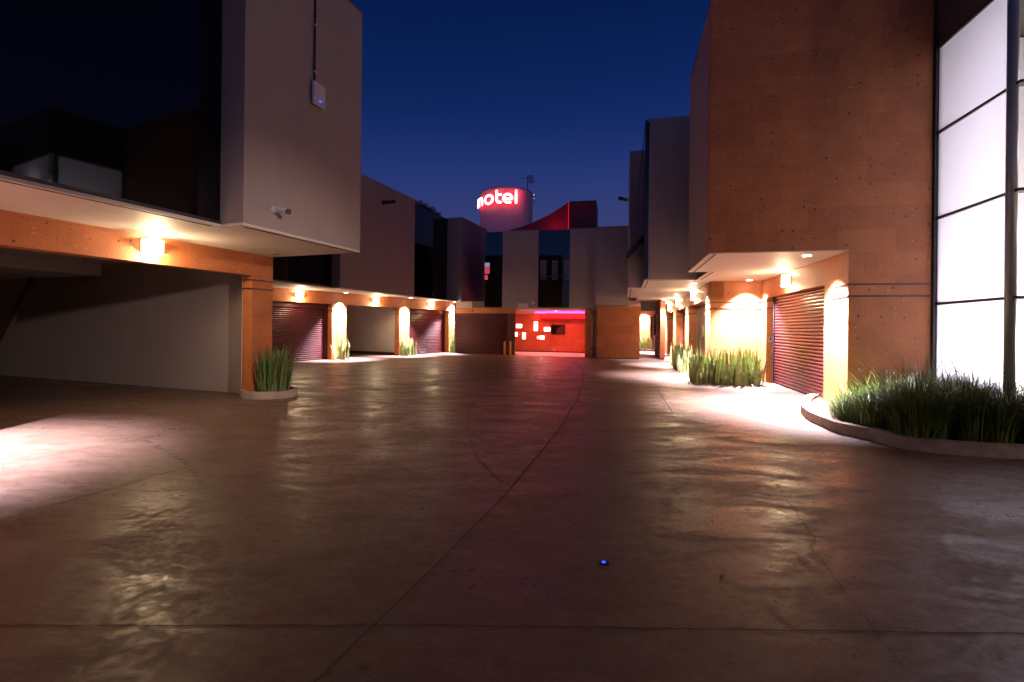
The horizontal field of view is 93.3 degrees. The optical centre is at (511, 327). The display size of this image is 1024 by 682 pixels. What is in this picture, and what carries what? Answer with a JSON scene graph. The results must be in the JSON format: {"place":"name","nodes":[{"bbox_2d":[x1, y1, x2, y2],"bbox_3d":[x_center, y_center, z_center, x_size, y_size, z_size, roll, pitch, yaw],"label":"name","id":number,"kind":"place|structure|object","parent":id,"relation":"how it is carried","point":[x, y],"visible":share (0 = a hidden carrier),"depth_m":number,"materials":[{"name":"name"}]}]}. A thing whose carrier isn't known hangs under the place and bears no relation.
{"place":"outdoors","nodes":[
{"label":"outdoors","id":0,"kind":"place"},
{"bbox_2d":[272,174,486,361],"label":"garage building","id":1,"kind":"structure","parent":0,"point":[409,262],"depth_m":23.02,"materials":[{"name":"beige paint"}]},
{"bbox_2d":[295,291,304,298],"bbox_3d":[-8.677,-1.335,19.827,0.190,0.300,0.360,1,0,32],"label":"wall lamp","id":2,"kind":"object","parent":1,"relation":"attached to","point":[299,294],"visible":1,"depth_m":19.73,"materials":[{"name":"white glass"}]},
{"bbox_2d":[273,254,331,286],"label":"window","id":3,"kind":"structure","parent":1,"relation":"in","point":[306,269],"depth_m":17.79,"materials":[{"name":"black glass"}]},
{"bbox_2d":[336,302,342,307],"bbox_3d":[-7.707,-1.012,21.580,0.017,0.217,0.367,1,0,32],"label":"wall lamp","id":4,"kind":"object","parent":1,"relation":"attached to","point":[339,305],"visible":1,"depth_m":21.57,"materials":[{"name":"grey glass"}]},
{"bbox_2d":[373,297,380,303],"bbox_3d":[-6.521,-1.312,23.346,0.190,0.300,0.360,1,0,32],"label":"wall lamp","id":5,"kind":"object","parent":1,"relation":"attached to","point":[376,300],"visible":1,"depth_m":23.25,"materials":[{"name":"white glass"}]},
{"bbox_2d":[382,200,395,204],"bbox_3d":[-5.457,-5.579,21.424,0.682,0.212,0.210,1,0,27],"label":"security camera","id":6,"kind":"object","parent":1,"relation":"attached to","point":[384,202],"visible":1,"depth_m":21.37,"materials":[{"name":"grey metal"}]},
{"bbox_2d":[415,199,441,215],"bbox_3d":[-4.843,-6.577,26.419,0.920,0.657,4.043,1,0,20],"label":"roof bush","id":7,"kind":"object","parent":1,"relation":"on","point":[420,204],"visible":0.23,"depth_m":26.36,"materials":[{"name":"green plant"}]},
{"bbox_2d":[414,204,447,299],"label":"window","id":8,"kind":"structure","parent":1,"relation":"in","point":[430,252],"depth_m":26.27,"materials":[{"name":"black glass"}]},
{"bbox_2d":[481,186,532,231],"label":"tower","id":9,"kind":"structure","parent":0,"point":[496,217],"depth_m":34.30,"materials":[{"name":"grey metal"}]},
{"bbox_2d":[477,190,516,208],"bbox_3d":[-1.245,-9.221,34.502,3.322,1.055,0.956,1,0,30],"label":"neon sign","id":10,"kind":"object","parent":9,"relation":"attached to","point":[482,201],"visible":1,"depth_m":33.99,"materials":[{"name":"red"}]},
{"bbox_2d":[522,175,533,189],"bbox_3d":[1.164,-10.736,36.520,0.929,1.657,0.222,1,0,-10],"label":"antenna","id":11,"kind":"object","parent":9,"relation":"on","point":[530,177],"visible":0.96,"depth_m":36.57,"materials":[{"name":"grey metal"}]},
{"bbox_2d":[0,330,1023,681],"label":"ground","id":12,"kind":"structure","parent":0,"point":[418,518],"depth_m":3.50,"materials":[{"name":"concrete"}]},
{"bbox_2d":[0,0,363,392],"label":"garage building","id":13,"kind":"structure","parent":12,"relation":"on","point":[202,136],"depth_m":7.51,"materials":[{"name":"grey concrete"}]},
{"bbox_2d":[0,0,221,223],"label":"window","id":14,"kind":"structure","parent":13,"relation":"in","point":[118,100],"depth_m":6.01,"materials":[{"name":"black glass"}]},
{"bbox_2d":[140,236,169,255],"bbox_3d":[-5.983,-1.366,8.097,0.190,0.300,0.360,1,0,20],"label":"wall lamp","id":15,"kind":"object","parent":13,"relation":"attached to","point":[152,245],"visible":1,"depth_m":8.03,"materials":[{"name":"white glass"}]},
{"bbox_2d":[270,206,290,214],"bbox_3d":[-3.642,-1.855,7.637,0.352,0.160,0.110,1,0,20],"label":"security camera","id":16,"kind":"object","parent":13,"relation":"attached to","point":[274,209],"visible":1,"depth_m":7.60,"materials":[{"name":"white plastic"}]},
{"bbox_2d":[312,0,317,80],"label":"conduit","id":17,"kind":"object","parent":13,"relation":"attached to","point":[315,26],"visible":0.91,"depth_m":8.48,"materials":[{"name":"grey metal"}]},
{"bbox_2d":[312,80,325,109],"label":"access point","id":18,"kind":"structure","parent":13,"relation":"attached to","point":[318,95],"depth_m":8.50,"materials":[{"name":"white plastic"}]},
{"bbox_2d":[240,386,297,399],"bbox_3d":[-5.126,1.369,10.213,1.120,0.150,1.008,1,0,0],"label":"planter","id":19,"kind":"object","parent":12,"relation":"on","point":[257,395],"visible":0.73,"depth_m":9.80,"materials":[{"name":"concrete"}]},
{"bbox_2d":[246,344,296,391],"bbox_3d":[-5.047,0.823,10.202,1.141,1.023,1.028,1,0,-35],"label":"snake plant","id":20,"kind":"object","parent":19,"relation":"on","point":[273,376],"visible":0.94,"depth_m":10.00,"materials":[{"name":"green plant"}]},
{"bbox_2d":[330,338,349,359],"bbox_3d":[-7.547,0.934,21.383,0.458,1.010,0.885,1,0,26],"label":"snake plant","id":21,"kind":"object","parent":12,"relation":"on","point":[341,353],"visible":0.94,"depth_m":21.27,"materials":[{"name":"green plant"}]},
{"bbox_2d":[398,337,416,355],"bbox_3d":[-5.438,0.929,24.987,0.567,1.068,1.089,1,0,32],"label":"snake plant","id":22,"kind":"object","parent":12,"relation":"on","point":[405,348],"visible":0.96,"depth_m":24.85,"materials":[{"name":"green plant"}]},
{"bbox_2d":[448,338,455,352],"bbox_3d":[-3.349,0.966,28.199,0.472,1.040,0.841,1,0,27],"label":"snake plant","id":23,"kind":"object","parent":12,"relation":"on","point":[452,345],"visible":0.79,"depth_m":28.01,"materials":[{"name":"green plant"}]},
{"bbox_2d":[455,226,639,358],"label":"motel office building","id":24,"kind":"structure","parent":12,"relation":"on","point":[582,269],"depth_m":25.53,"materials":[{"name":"grey paint"}]},
{"bbox_2d":[485,232,502,307],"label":"window","id":25,"kind":"structure","parent":24,"relation":"in","point":[493,240],"depth_m":26.11,"materials":[{"name":"black glass"}]},
{"bbox_2d":[517,303,527,307],"bbox_3d":[0.577,-1.187,25.665,0.590,0.243,0.029,1,0,13],"label":"wall plate","id":26,"kind":"object","parent":24,"relation":"attached to","point":[522,305],"depth_m":25.66,"materials":[{"name":"paint"}]},
{"bbox_2d":[534,321,537,330],"bbox_3d":[1.471,-0.093,29.811,0.256,0.594,0.040,1,0,13],"label":"wall light","id":27,"kind":"object","parent":24,"relation":"attached to","point":[535,325],"visible":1,"depth_m":29.79,"materials":[{"name":"white"}]},
{"bbox_2d":[536,336,544,339],"bbox_3d":[1.754,0.605,29.744,0.503,0.241,0.040,1,0,13],"label":"wall light","id":28,"kind":"object","parent":24,"relation":"attached to","point":[541,337],"visible":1,"depth_m":29.72,"materials":[{"name":"white"}]},
{"bbox_2d":[508,200,597,230],"bbox_3d":[2.245,-5.637,27.617,5.129,3.123,2.000,1,0,13],"label":"roof screen","id":29,"kind":"object","parent":24,"relation":"on","point":[575,214],"visible":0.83,"depth_m":26.54,"materials":[{"name":"red metal"}]},
{"bbox_2d":[538,229,569,307],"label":"window","id":30,"kind":"structure","parent":24,"relation":"in","point":[554,245],"depth_m":25.36,"materials":[{"name":"black glass"}]},
{"bbox_2d":[551,324,564,334],"bbox_3d":[2.817,0.111,29.488,0.868,0.611,0.064,1,0,13],"label":"wall screen","id":31,"kind":"object","parent":24,"relation":"attached to","point":[557,329],"depth_m":29.46,"materials":[{"name":"black plastic"}]},
{"bbox_2d":[535,311,584,312],"bbox_3d":[2.738,-0.940,27.778,2.885,0.200,0.120,1,0,13],"label":"tube light","id":32,"kind":"object","parent":24,"relation":"attached to","point":[559,311],"visible":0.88,"depth_m":27.75,"materials":[{"name":"pink"}]},
{"bbox_2d":[598,560,608,565],"bbox_3d":[0.587,1.502,3.094,0.068,0.010,0.068,1,0,0],"label":"ground light","id":33,"kind":"object","parent":12,"relation":"on","point":[604,562],"visible":1,"depth_m":3.09,"materials":[{"name":"blue plastic"}]},
{"bbox_2d":[640,335,652,348],"bbox_3d":[9.271,1.012,33.568,1.393,1.180,0.783,1,0,13],"label":"snake plant","id":34,"kind":"object","parent":12,"relation":"on","point":[648,344],"visible":0.57,"depth_m":33.44,"materials":[{"name":"green plant"}]},
{"bbox_2d":[669,342,693,373],"bbox_3d":[6.496,1.060,18.553,0.794,1.068,4.276,1,0,15],"label":"snake plant","id":35,"kind":"object","parent":12,"relation":"on","point":[678,359],"visible":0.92,"depth_m":17.69,"materials":[{"name":"green plant"}]},
{"bbox_2d":[684,346,771,386],"bbox_3d":[5.956,1.046,13.551,2.100,1.084,1.460,1,0,0],"label":"snake plant","id":36,"kind":"object","parent":12,"relation":"on","point":[740,370],"visible":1,"depth_m":13.24,"materials":[{"name":"green plant"}]},
{"bbox_2d":[627,115,931,369],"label":"garage building","id":37,"kind":"structure","parent":12,"relation":"on","point":[727,313],"depth_m":14.72,"materials":[{"name":"orange stone"}]},
{"bbox_2d":[618,196,629,201],"bbox_3d":[3.927,-4.475,16.777,0.528,0.163,0.234,1,0,-44],"label":"security camera","id":38,"kind":"object","parent":37,"relation":"attached to","point":[623,199],"visible":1,"depth_m":16.74,"materials":[{"name":"paint"}]},
{"bbox_2d":[626,234,643,260],"bbox_3d":[4.179,-2.641,16.530,0.560,0.807,1.720,1,0,13],"label":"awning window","id":39,"kind":"structure","parent":37,"relation":"attached to","point":[632,249],"depth_m":16.13,"materials":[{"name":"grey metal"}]},
{"bbox_2d":[636,130,644,250],"bbox_3d":[4.209,-4.495,15.890,0.069,3.690,2.187,1,0,8],"label":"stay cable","id":40,"kind":"object","parent":37,"relation":"attached to","point":[638,187],"visible":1,"depth_m":16.16,"materials":[{"name":"black metal"}]},
{"bbox_2d":[641,119,648,284],"bbox_3d":[4.427,-3.942,16.120,0.120,4.860,2.735,1,0,13],"label":"window","id":41,"kind":"structure","parent":37,"relation":"in","point":[645,159],"depth_m":14.82,"materials":[{"name":"black glass"}]},
{"bbox_2d":[653,314,656,335],"bbox_3d":[7.673,-0.164,25.957,0.213,1.193,0.065,1,0,13],"label":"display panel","id":42,"kind":"object","parent":37,"relation":"attached to","point":[654,324],"visible":1,"depth_m":25.93,"materials":[{"name":"brown plastic"}]},
{"bbox_2d":[689,292,695,299],"bbox_3d":[6.679,-1.167,17.869,0.190,0.300,0.360,1,0,13],"label":"wall lamp","id":43,"kind":"object","parent":37,"relation":"attached to","point":[693,295],"visible":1,"depth_m":17.75,"materials":[{"name":"white glass"}]},
{"bbox_2d":[698,304,705,360],"bbox_3d":[7.051,0.353,17.464,0.050,2.450,4.050,1,0,13],"label":"service door","id":44,"kind":"structure","parent":37,"relation":"in","point":[701,311],"depth_m":18.60,"materials":[{"name":"metal"}]},
{"bbox_2d":[702,325,704,337],"bbox_3d":[7.166,0.130,18.089,0.009,0.488,0.587,1,0,13],"label":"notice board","id":45,"kind":"object","parent":37,"relation":"attached to","point":[703,331],"visible":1,"depth_m":18.05,"materials":[{"name":"brown paper"}]},
{"bbox_2d":[688,0,934,401],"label":"stone building","id":46,"kind":"structure","parent":12,"relation":"on","point":[811,127],"depth_m":9.00,"materials":[{"name":"orange"}]},
{"bbox_2d":[696,272,705,278],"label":"window","id":47,"kind":"structure","parent":46,"relation":"in","point":[699,274],"depth_m":13.89,"materials":[{"name":"black glass"}]},
{"bbox_2d":[778,275,790,286],"bbox_3d":[6.806,-1.165,12.063,0.190,0.300,0.360,1,0,13],"label":"wall lamp","id":48,"kind":"object","parent":46,"relation":"attached to","point":[785,280],"visible":1,"depth_m":11.95,"materials":[{"name":"white glass"}]},
{"bbox_2d":[801,394,1023,458],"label":"planter","id":49,"kind":"object","parent":12,"relation":"on","point":[812,414],"visible":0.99,"depth_m":6.22,"materials":[{"name":"concrete"}]},
{"bbox_2d":[819,351,1023,443],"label":"tall grass","id":50,"kind":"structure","parent":49,"relation":"on","point":[926,405],"depth_m":6.32,"materials":[{"name":"green plant"}]},
{"bbox_2d":[931,0,1023,399],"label":"glass stair tower","id":51,"kind":"structure","parent":12,"relation":"on","point":[977,303],"depth_m":7.62,"materials":[{"name":"white glass"}]},
{"bbox_2d":[350,0,931,336],"label":"sky","id":52,"kind":"structure","parent":0,"point":[461,99],"materials":[{"name":"blue"}]}
]}

